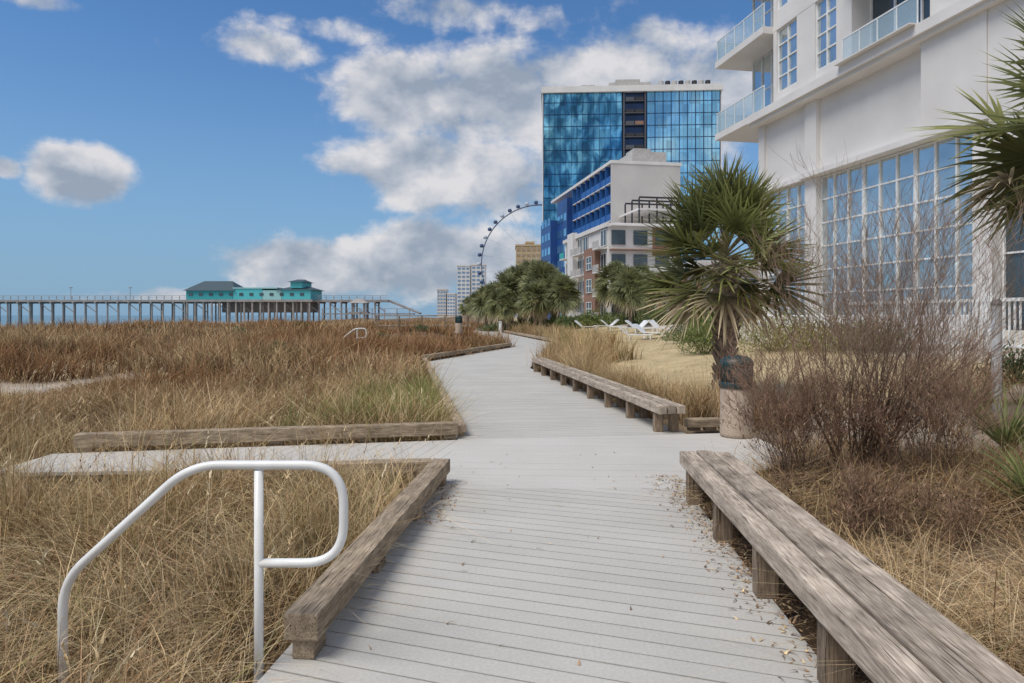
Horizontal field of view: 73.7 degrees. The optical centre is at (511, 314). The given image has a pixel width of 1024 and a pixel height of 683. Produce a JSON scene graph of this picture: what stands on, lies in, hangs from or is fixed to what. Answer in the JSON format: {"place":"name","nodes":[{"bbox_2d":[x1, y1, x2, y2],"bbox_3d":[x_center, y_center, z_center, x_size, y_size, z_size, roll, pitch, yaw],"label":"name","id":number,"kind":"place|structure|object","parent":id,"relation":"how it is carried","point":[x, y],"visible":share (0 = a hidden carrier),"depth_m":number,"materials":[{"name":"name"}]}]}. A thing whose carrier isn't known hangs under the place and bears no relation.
{"place":"outdoors","nodes":[
{"label":"outdoors","id":0,"kind":"place"},
{"bbox_2d":[1,315,437,326],"bbox_3d":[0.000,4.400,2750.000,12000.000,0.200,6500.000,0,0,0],"label":"sea","id":1,"kind":"structure","parent":0,"point":[47,318],"depth_m":1174.43,"materials":[{"name":"liquid"}]},
{"bbox_2d":[0,287,420,326],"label":"pier","id":2,"kind":"structure","parent":1,"relation":"in","point":[41,302],"depth_m":177.14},
{"bbox_2d":[0,0,757,314],"label":"sky","id":3,"kind":"structure","parent":0,"point":[356,149],"materials":[{"name":"blue"}]},
{"bbox_2d":[5,347,769,490],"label":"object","id":4,"kind":"structure","parent":0,"point":[136,474],"depth_m":7.09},
{"bbox_2d":[6,433,788,488],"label":"boardwalk landing path","id":5,"kind":"structure","parent":0,"point":[555,462],"depth_m":7.67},
{"bbox_2d":[719,355,753,438],"bbox_3d":[2.960,1.064,8.996,0.446,1.072,0.455,0,0,0],"label":"litter bin","id":6,"kind":"object","parent":5,"relation":"on","point":[725,430],"visible":0.53,"depth_m":8.83,"materials":[{"name":"concrete"}]},
{"bbox_2d":[0,315,1023,682],"bbox_3d":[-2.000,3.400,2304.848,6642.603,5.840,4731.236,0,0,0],"label":"ground","id":7,"kind":"structure","parent":0,"point":[676,359],"depth_m":9.87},
{"bbox_2d":[57,460,347,682],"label":"handrail","id":8,"kind":"object","parent":7,"relation":"on","point":[261,562],"visible":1,"depth_m":3.08,"materials":[{"name":"metal"}]},
{"bbox_2d":[0,347,444,682],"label":"sea oats","id":9,"kind":"object","parent":7,"relation":"on","point":[102,638],"visible":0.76,"depth_m":6.16,"materials":[{"name":"beige plant"}]},
{"bbox_2d":[182,279,322,323],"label":"pier pavilion","id":10,"kind":"structure","parent":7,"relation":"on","point":[302,291],"depth_m":174.93,"materials":[{"name":"teal paint"}]},
{"bbox_2d":[0,315,525,682],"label":"dune grass","id":11,"kind":"structure","parent":7,"relation":"on","point":[104,345],"depth_m":5.84,"materials":[{"name":"plant"}]},
{"bbox_2d":[195,458,431,481],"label":"timber kerb","id":12,"kind":"structure","parent":7,"relation":"on","point":[425,462],"depth_m":6.66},
{"bbox_2d":[321,299,414,320],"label":"gate kiosk","id":13,"kind":"object","parent":7,"relation":"on","point":[365,313],"visible":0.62,"depth_m":148.50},
{"bbox_2d":[411,323,429,330],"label":"dune shrub","id":14,"kind":"object","parent":7,"relation":"on","point":[423,327],"visible":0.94,"depth_m":47.82,"materials":[{"name":"green plant"}]},
{"bbox_2d":[375,315,470,329],"bbox_3d":[-7.500,0.860,57.975,8.000,1.680,1.650,0,0,0],"label":"beach crossover","id":15,"kind":"object","parent":7,"relation":"on","point":[376,325],"visible":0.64,"depth_m":57.16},
{"bbox_2d":[437,289,448,316],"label":"apartment block","id":16,"kind":"structure","parent":7,"relation":"on","point":[441,301],"depth_m":560.00,"materials":[{"name":"beige paint"}]},
{"bbox_2d":[447,293,456,316],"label":"apartment block","id":17,"kind":"structure","parent":7,"relation":"on","point":[451,303],"depth_m":560.00,"materials":[{"name":"white paint"}]},
{"bbox_2d":[455,316,462,333],"bbox_3d":[-3.350,0.609,42.995,0.475,1.142,0.485,0,0,0],"label":"litter bin","id":18,"kind":"object","parent":7,"relation":"on","point":[458,322],"visible":0.99,"depth_m":42.81,"materials":[{"name":"beige plastic"}]},
{"bbox_2d":[457,265,471,316],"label":"apartment tower","id":19,"kind":"structure","parent":7,"relation":"on","point":[464,280],"depth_m":460.00,"materials":[{"name":"white paint"}]},
{"bbox_2d":[457,295,474,323],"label":"palm tree","id":20,"kind":"object","parent":7,"relation":"on","point":[463,311],"visible":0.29,"depth_m":99.58,"materials":[{"name":"green plant"}]},
{"bbox_2d":[462,289,483,324],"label":"palm tree","id":21,"kind":"object","parent":7,"relation":"on","point":[473,295],"visible":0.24,"depth_m":91.56,"materials":[{"name":"green plant"}]},
{"bbox_2d":[471,264,486,316],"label":"apartment tower","id":22,"kind":"structure","parent":7,"relation":"on","point":[476,277],"depth_m":450.00,"materials":[{"name":"white paint"}]},
{"bbox_2d":[467,285,493,327],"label":"palm tree","id":23,"kind":"object","parent":7,"relation":"on","point":[476,305],"visible":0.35,"depth_m":71.48,"materials":[{"name":"green plant"}]},
{"bbox_2d":[477,320,514,331],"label":"leafy shrub","id":24,"kind":"object","parent":7,"relation":"on","point":[491,327],"visible":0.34,"depth_m":67.24,"materials":[{"name":"green plant"}]},
{"bbox_2d":[479,280,513,321],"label":"palm tree","id":25,"kind":"object","parent":7,"relation":"on","point":[489,288],"visible":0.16,"depth_m":69.21,"materials":[{"name":"green plant"}]},
{"bbox_2d":[484,287,520,332],"bbox_3d":[-0.909,-0.287,61.898,3.582,4.783,3.536,0,0,12],"label":"palm tree","id":26,"kind":"object","parent":7,"relation":"on","point":[502,312],"visible":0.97,"depth_m":61.55,"materials":[{"name":"green plant"}]},
{"bbox_2d":[487,271,522,330],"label":"palm tree","id":27,"kind":"object","parent":7,"relation":"on","point":[508,280],"visible":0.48,"depth_m":65.35,"materials":[{"name":"green plant"}]},
{"bbox_2d":[477,201,541,316],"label":"ferris wheel","id":28,"kind":"object","parent":7,"relation":"on","point":[510,211],"visible":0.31,"depth_m":299.36,"materials":[{"name":"white metal"}]},
{"bbox_2d":[496,263,537,320],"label":"palm tree","id":29,"kind":"object","parent":7,"relation":"on","point":[516,270],"visible":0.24,"depth_m":67.32,"materials":[{"name":"green plant"}]},
{"bbox_2d":[506,316,547,329],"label":"leafy shrub","id":30,"kind":"object","parent":7,"relation":"on","point":[523,321],"visible":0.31,"depth_m":65.22,"materials":[{"name":"green plant"}]},
{"bbox_2d":[515,244,540,316],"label":"apartment block","id":31,"kind":"structure","parent":7,"relation":"on","point":[524,251],"depth_m":330.00,"materials":[{"name":"beige paint"}]},
{"bbox_2d":[515,258,549,316],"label":"palm tree","id":32,"kind":"object","parent":7,"relation":"on","point":[531,262],"visible":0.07,"depth_m":71.74,"materials":[{"name":"green plant"}]},
{"bbox_2d":[514,280,553,326],"bbox_3d":[1.911,-0.656,60.091,3.680,4.977,3.728,0,0,10],"label":"palm tree","id":33,"kind":"object","parent":7,"relation":"on","point":[532,308],"visible":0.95,"depth_m":59.48,"materials":[{"name":"green plant"}]},
{"bbox_2d":[516,258,559,325],"bbox_3d":[2.781,-1.816,64.193,5.300,7.077,5.232,0,0,-12],"label":"palm tree","id":34,"kind":"object","parent":7,"relation":"on","point":[540,268],"visible":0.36,"depth_m":63.42,"materials":[{"name":"green plant"}]},
{"bbox_2d":[537,273,569,316],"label":"palm tree","id":35,"kind":"object","parent":7,"relation":"on","point":[548,281],"visible":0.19,"depth_m":61.61,"materials":[{"name":"green plant"}]},
{"bbox_2d":[542,313,566,328],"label":"leafy shrub","id":36,"kind":"object","parent":7,"relation":"on","point":[551,320],"visible":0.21,"depth_m":59.59,"materials":[{"name":"green plant"}]},
{"bbox_2d":[544,273,583,318],"bbox_3d":[4.608,-1.098,60.077,3.888,5.191,3.837,0,0,29],"label":"palm tree","id":37,"kind":"object","parent":7,"relation":"on","point":[561,305],"visible":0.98,"depth_m":59.41,"materials":[{"name":"green plant"}]},
{"bbox_2d":[554,315,588,328],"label":"leafy shrub","id":38,"kind":"object","parent":7,"relation":"on","point":[564,320],"visible":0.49,"depth_m":57.42,"materials":[{"name":"green plant"}]},
{"bbox_2d":[576,308,627,325],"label":"leafy shrub","id":39,"kind":"object","parent":7,"relation":"on","point":[595,319],"visible":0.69,"depth_m":55.52,"materials":[{"name":"green plant"}]},
{"bbox_2d":[589,259,631,316],"bbox_3d":[8.407,-1.749,55.889,4.260,5.687,4.204,0,0,17],"label":"palm tree","id":40,"kind":"object","parent":7,"relation":"on","point":[611,269],"visible":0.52,"depth_m":55.70,"materials":[{"name":"green plant"}]},
{"bbox_2d":[541,148,692,318],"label":"hotel building","id":41,"kind":"structure","parent":7,"relation":"on","point":[629,187],"depth_m":112.74,"materials":[{"name":"paint"}]},
{"bbox_2d":[559,222,674,319],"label":"annex building","id":42,"kind":"structure","parent":7,"relation":"on","point":[588,253],"depth_m":86.52,"materials":[{"name":"white paint"}]},
{"bbox_2d":[577,260,582,274],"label":"window","id":43,"kind":"structure","parent":42,"relation":"in","point":[579,263],"depth_m":97.00,"materials":[{"name":"white glass"}]},
{"bbox_2d":[577,238,582,252],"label":"window","id":44,"kind":"structure","parent":42,"relation":"in","point":[579,242],"depth_m":96.50,"materials":[{"name":"white glass"}]},
{"bbox_2d":[583,236,588,252],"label":"window","id":45,"kind":"structure","parent":42,"relation":"in","point":[586,239],"depth_m":94.36,"materials":[{"name":"white glass"}]},
{"bbox_2d":[586,302,591,313],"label":"window","id":46,"kind":"structure","parent":42,"relation":"in","point":[588,304],"depth_m":90.17,"materials":[{"name":"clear glass"}]},
{"bbox_2d":[586,279,591,292],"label":"window","id":47,"kind":"structure","parent":42,"relation":"in","point":[588,282],"depth_m":89.97,"materials":[{"name":"clear glass"}]},
{"bbox_2d":[586,256,591,270],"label":"window","id":48,"kind":"structure","parent":42,"relation":"in","point":[588,259],"depth_m":90.07,"materials":[{"name":"clear glass"}]},
{"bbox_2d":[600,253,606,269],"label":"window","id":49,"kind":"structure","parent":42,"relation":"in","point":[603,257],"depth_m":86.59,"materials":[{"name":"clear glass"}]},
{"bbox_2d":[600,229,606,246],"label":"window","id":50,"kind":"structure","parent":42,"relation":"in","point":[603,234],"depth_m":86.59,"materials":[{"name":"clear glass"}]},
{"bbox_2d":[611,254,625,264],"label":"front window","id":51,"kind":"structure","parent":42,"relation":"in","point":[620,257],"depth_m":85.16,"materials":[{"name":"grey glass"}]},
{"bbox_2d":[611,230,625,244],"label":"front window","id":52,"kind":"structure","parent":42,"relation":"in","point":[618,237],"depth_m":85.14,"materials":[{"name":"grey glass"}]},
{"bbox_2d":[634,254,646,266],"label":"front window","id":53,"kind":"structure","parent":42,"relation":"in","point":[641,260],"depth_m":85.66,"materials":[{"name":"grey glass"}]},
{"bbox_2d":[634,230,646,244],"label":"front window","id":54,"kind":"structure","parent":42,"relation":"in","point":[638,240],"depth_m":85.64,"materials":[{"name":"grey glass"}]},
{"bbox_2d":[655,255,668,266],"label":"front window","id":55,"kind":"structure","parent":42,"relation":"in","point":[657,262],"depth_m":86.14,"materials":[{"name":"grey glass"}]},
{"bbox_2d":[606,265,651,326],"bbox_3d":[8.745,-1.252,50.089,3.634,4.853,3.587,0,0,20],"label":"palm tree","id":56,"kind":"object","parent":7,"relation":"on","point":[624,276],"visible":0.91,"depth_m":49.46,"materials":[{"name":"green plant"}]},
{"bbox_2d":[541,79,722,260],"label":"glass tower","id":57,"kind":"structure","parent":7,"relation":"on","point":[587,130],"depth_m":193.88,"materials":[{"name":"glass"}]},
{"bbox_2d":[621,320,647,332],"bbox_3d":[7.961,0.740,44.097,1.800,0.800,0.640,0,0,-23],"label":"sun lounger","id":58,"kind":"object","parent":7,"relation":"on","point":[643,323],"visible":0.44,"depth_m":44.08,"materials":[{"name":"white paint"}]},
{"bbox_2d":[617,326,652,340],"bbox_3d":[6.410,0.955,35.560,1.800,0.800,0.640,0,0,14],"label":"sun lounger","id":59,"kind":"object","parent":7,"relation":"on","point":[650,335],"visible":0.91,"depth_m":35.31,"materials":[{"name":"white paint"}]},
{"bbox_2d":[604,305,667,324],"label":"leafy shrub","id":60,"kind":"object","parent":7,"relation":"on","point":[625,316],"visible":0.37,"depth_m":51.34,"materials":[{"name":"green plant"}]},
{"bbox_2d":[625,320,655,333],"bbox_3d":[7.758,0.710,41.107,1.800,0.800,0.640,0,0,25],"label":"sun lounger","id":61,"kind":"object","parent":7,"relation":"on","point":[631,324],"visible":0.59,"depth_m":41.07,"materials":[{"name":"white paint"}]},
{"bbox_2d":[625,263,659,311],"bbox_3d":[10.404,-1.687,53.859,3.822,5.170,3.872,0,0,42],"label":"palm tree","id":62,"kind":"object","parent":7,"relation":"on","point":[640,268],"visible":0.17,"depth_m":53.66,"materials":[{"name":"green plant"}]},
{"bbox_2d":[633,324,666,338],"bbox_3d":[7.532,0.883,37.129,1.800,0.800,0.640,0,0,31],"label":"sun lounger","id":63,"kind":"object","parent":7,"relation":"on","point":[639,328],"visible":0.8,"depth_m":37.22,"materials":[{"name":"white paint"}]},
{"bbox_2d":[634,306,686,324],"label":"leafy shrub","id":64,"kind":"object","parent":7,"relation":"on","point":[656,319],"visible":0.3,"depth_m":47.44,"materials":[{"name":"green plant"}]},
{"bbox_2d":[648,320,679,332],"bbox_3d":[8.609,0.672,38.669,1.800,0.800,0.640,0,0,42],"label":"sun lounger","id":65,"kind":"object","parent":7,"relation":"on","point":[652,322],"visible":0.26,"depth_m":38.94,"materials":[{"name":"white paint"}]},
{"bbox_2d":[654,321,711,341],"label":"leafy shrub","id":66,"kind":"object","parent":7,"relation":"on","point":[673,336],"visible":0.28,"depth_m":29.05,"materials":[{"name":"green plant"}]},
{"bbox_2d":[670,308,714,330],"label":"leafy shrub","id":67,"kind":"object","parent":7,"relation":"on","point":[695,320],"visible":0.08,"depth_m":35.90,"materials":[{"name":"green plant"}]},
{"bbox_2d":[628,260,757,320],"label":"pool building","id":68,"kind":"structure","parent":7,"relation":"on","point":[705,262],"depth_m":62.80,"materials":[{"name":"beige paint"}]},
{"bbox_2d":[674,318,714,354],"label":"leafy shrub","id":69,"kind":"object","parent":7,"relation":"on","point":[703,341],"visible":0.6,"depth_m":20.93,"materials":[{"name":"green plant"}]},
{"bbox_2d":[684,417,719,430],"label":"timber kerb","id":70,"kind":"structure","parent":7,"relation":"on","point":[704,423],"depth_m":9.40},
{"bbox_2d":[677,310,754,343],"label":"leafy shrub","id":71,"kind":"object","parent":7,"relation":"on","point":[709,324],"visible":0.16,"depth_m":24.17,"materials":[{"name":"green plant"}]},
{"bbox_2d":[620,150,833,389],"bbox_3d":[3.645,-0.646,12.068,3.533,4.620,3.840,0,0,0],"label":"palm tree","id":72,"kind":"object","parent":7,"relation":"on","point":[728,203],"visible":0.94,"depth_m":11.70,"materials":[{"name":"green plant"}]},
{"bbox_2d":[705,309,819,351],"bbox_3d":[7.205,0.416,19.581,3.507,1.425,2.600,0,0,0],"label":"leafy shrub","id":73,"kind":"object","parent":7,"relation":"on","point":[756,339],"visible":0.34,"depth_m":19.32,"materials":[{"name":"green plant"}]},
{"bbox_2d":[509,318,1023,682],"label":"border grass","id":74,"kind":"structure","parent":7,"relation":"on","point":[580,350],"depth_m":5.33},
{"bbox_2d":[747,307,847,351],"bbox_3d":[7.899,0.352,18.467,2.820,1.411,2.027,0,0,0],"label":"leafy shrub","id":75,"kind":"object","parent":7,"relation":"on","point":[788,328],"visible":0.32,"depth_m":18.35,"materials":[{"name":"green plant"}]},
{"bbox_2d":[701,299,905,497],"bbox_3d":[2.419,0.719,6.175,1.571,1.767,1.747,0,0,0],"label":"bare shrub","id":76,"kind":"object","parent":7,"relation":"on","point":[786,412],"visible":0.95,"depth_m":6.04,"materials":[{"name":"brown plant"}]},
{"bbox_2d":[617,330,1018,397],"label":"lawn grass","id":77,"kind":"structure","parent":7,"relation":"on","point":[711,357],"depth_m":19.50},
{"bbox_2d":[794,306,865,352],"bbox_3d":[8.431,0.383,17.426,2.489,1.296,1.648,0,0,-31],"label":"leafy shrub","id":78,"kind":"object","parent":7,"relation":"on","point":[829,335],"visible":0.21,"depth_m":17.39,"materials":[{"name":"green plant"}]},
{"bbox_2d":[769,445,916,542],"bbox_3d":[2.390,1.273,4.888,0.972,0.723,0.782,0,0,-19],"label":"bare shrub","id":79,"kind":"object","parent":7,"relation":"on","point":[858,497],"visible":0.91,"depth_m":4.86,"materials":[{"name":"brown plant"}]},
{"bbox_2d":[691,138,1023,487],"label":"bare shrub","id":80,"kind":"object","parent":7,"relation":"on","point":[882,357],"visible":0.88,"depth_m":5.86,"materials":[{"name":"brown plant"}]},
{"bbox_2d":[715,0,1023,329],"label":"hotel building","id":81,"kind":"structure","parent":7,"relation":"on","point":[872,81],"depth_m":27.60,"materials":[{"name":"white paint"}]},
{"bbox_2d":[768,188,786,315],"bbox_3d":[13.510,-3.125,34.644,0.120,6.350,1.760,0,0,-10],"label":"window","id":82,"kind":"structure","parent":81,"relation":"in","point":[783,201],"depth_m":34.47,"materials":[{"name":"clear glass"}]},
{"bbox_2d":[778,0,789,8],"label":"window","id":83,"kind":"structure","parent":81,"relation":"in","point":[781,3],"depth_m":34.02,"materials":[{"name":"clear glass"}]},
{"bbox_2d":[778,17,796,92],"bbox_3d":[13.547,-12.675,33.373,0.120,3.150,1.700,0,0,-10],"label":"window","id":84,"kind":"structure","parent":81,"relation":"in","point":[787,35],"depth_m":33.52,"materials":[{"name":"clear glass"}]},
{"bbox_2d":[787,182,804,315],"bbox_3d":[13.831,-3.125,32.903,0.120,6.350,1.760,0,0,-10],"label":"window","id":85,"kind":"structure","parent":81,"relation":"in","point":[794,212],"depth_m":32.92,"materials":[{"name":"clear glass"}]},
{"bbox_2d":[816,0,835,70],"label":"window","id":86,"kind":"structure","parent":81,"relation":"in","point":[825,9],"depth_m":30.62,"materials":[{"name":"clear glass"}]},
{"bbox_2d":[821,164,862,315],"bbox_3d":[14.407,-3.125,29.804,0.120,6.350,2.813,0,0,-10],"label":"window","id":87,"kind":"structure","parent":81,"relation":"in","point":[853,173],"depth_m":29.84,"materials":[{"name":"blue glass"}]},
{"bbox_2d":[863,147,914,315],"bbox_3d":[14.920,-3.125,27.017,0.120,6.350,2.813,0,0,-10],"label":"window","id":88,"kind":"structure","parent":81,"relation":"in","point":[893,169],"depth_m":27.00,"materials":[{"name":"blue glass"}]},
{"bbox_2d":[870,0,929,43],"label":"balcony door","id":89,"kind":"structure","parent":81,"relation":"in","point":[906,12],"depth_m":27.66,"materials":[{"name":"glass"}]},
{"bbox_2d":[915,129,971,315],"bbox_3d":[15.432,-3.125,24.230,0.120,6.350,2.813,0,0,-10],"label":"window","id":90,"kind":"structure","parent":81,"relation":"in","point":[924,153],"depth_m":24.38,"materials":[{"name":"blue glass"}]},
{"bbox_2d":[1002,187,1023,329],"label":"window","id":91,"kind":"structure","parent":81,"relation":"in","point":[1016,262],"depth_m":21.77,"materials":[{"name":"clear glass"}]},
{"bbox_2d":[847,307,918,352],"bbox_3d":[9.005,0.356,16.502,1.654,1.295,1.842,0,0,27],"label":"leafy shrub","id":92,"kind":"object","parent":7,"relation":"on","point":[880,334],"visible":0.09,"depth_m":16.37,"materials":[{"name":"green plant"}]},
{"bbox_2d":[817,296,1016,502],"bbox_3d":[3.433,0.690,5.918,1.448,1.727,2.055,0,0,34],"label":"bare shrub","id":93,"kind":"object","parent":7,"relation":"on","point":[968,410],"visible":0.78,"depth_m":5.55,"materials":[{"name":"brown plant"}]},
{"bbox_2d":[828,259,1023,452],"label":"bare shrub","id":94,"kind":"object","parent":7,"relation":"on","point":[1007,289],"visible":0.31,"depth_m":7.12,"materials":[{"name":"brown plant"}]},
{"bbox_2d":[845,294,1023,351],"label":"terrace railing","id":95,"kind":"object","parent":7,"relation":"on","point":[1009,313],"visible":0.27,"depth_m":14.53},
{"bbox_2d":[862,465,1012,555],"bbox_3d":[2.894,1.332,4.661,0.864,0.603,0.915,0,0,36],"label":"bare shrub","id":96,"kind":"object","parent":7,"relation":"on","point":[967,517],"visible":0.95,"depth_m":4.61,"materials":[{"name":"brown plant"}]},
{"bbox_2d":[906,3,1023,254],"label":"palm tree","id":97,"kind":"object","parent":7,"relation":"on","point":[1010,156],"visible":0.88,"depth_m":8.12,"materials":[{"name":"green plant"}]},
{"bbox_2d":[922,378,1023,455],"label":"yucca plant","id":98,"kind":"object","parent":7,"relation":"on","point":[1010,434],"visible":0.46,"depth_m":6.67,"materials":[{"name":"green plant"}]},
{"bbox_2d":[923,423,1023,509],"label":"yucca plant","id":99,"kind":"object","parent":7,"relation":"on","point":[1013,463],"visible":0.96,"depth_m":5.03,"materials":[{"name":"green plant"}]},
{"bbox_2d":[933,377,1023,426],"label":"yucca plant","id":100,"kind":"object","parent":7,"relation":"on","point":[990,397],"visible":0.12,"depth_m":8.50,"materials":[{"name":"green plant"}]},
{"bbox_2d":[991,299,1002,425],"bbox_3d":[6.000,0.750,8.450,0.120,1.900,0.117,0,0,0],"label":"marker post","id":101,"kind":"object","parent":7,"relation":"on","point":[997,338],"visible":0.41,"depth_m":8.40,"materials":[{"name":"wood"}]},
{"bbox_2d":[974,338,1023,384],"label":"leafy shrub","id":102,"kind":"object","parent":7,"relation":"on","point":[1014,366],"visible":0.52,"depth_m":10.88,"materials":[{"name":"green plant"}]},
{"bbox_2d":[257,330,819,682],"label":"boardwalk path","id":103,"kind":"structure","parent":0,"point":[557,610],"depth_m":3.98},
{"bbox_2d":[73,421,457,451],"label":"timber kerb","id":104,"kind":"structure","parent":103,"relation":"on","point":[423,429],"depth_m":8.36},
{"bbox_2d":[284,458,449,658],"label":"timber kerb","id":105,"kind":"structure","parent":103,"relation":"on","point":[328,596],"depth_m":3.78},
{"bbox_2d":[423,358,465,435],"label":"timber kerb","id":106,"kind":"structure","parent":103,"relation":"on","point":[461,427],"depth_m":10.63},
{"bbox_2d":[422,343,511,360],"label":"timber kerb","id":107,"kind":"structure","parent":103,"relation":"on","point":[450,353],"depth_m":27.40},
{"bbox_2d":[503,330,551,341],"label":"timber kerb","id":108,"kind":"structure","parent":103,"relation":"on","point":[527,335],"depth_m":48.20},
{"bbox_2d":[532,357,685,431],"bbox_3d":[1.449,1.403,14.333,0.380,0.389,10.469,0,0,-8],"label":"bench","id":109,"kind":"object","parent":103,"relation":"on","point":[661,409],"visible":1,"depth_m":11.29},
{"bbox_2d":[368,452,872,682],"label":"leaf litter","id":110,"kind":"object","parent":103,"relation":"on","point":[788,601],"visible":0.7,"depth_m":4.32,"materials":[{"name":"brown plant"}]},
{"bbox_2d":[680,450,1023,682],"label":"bench","id":111,"kind":"object","parent":103,"relation":"on","point":[876,623],"visible":1,"depth_m":2.99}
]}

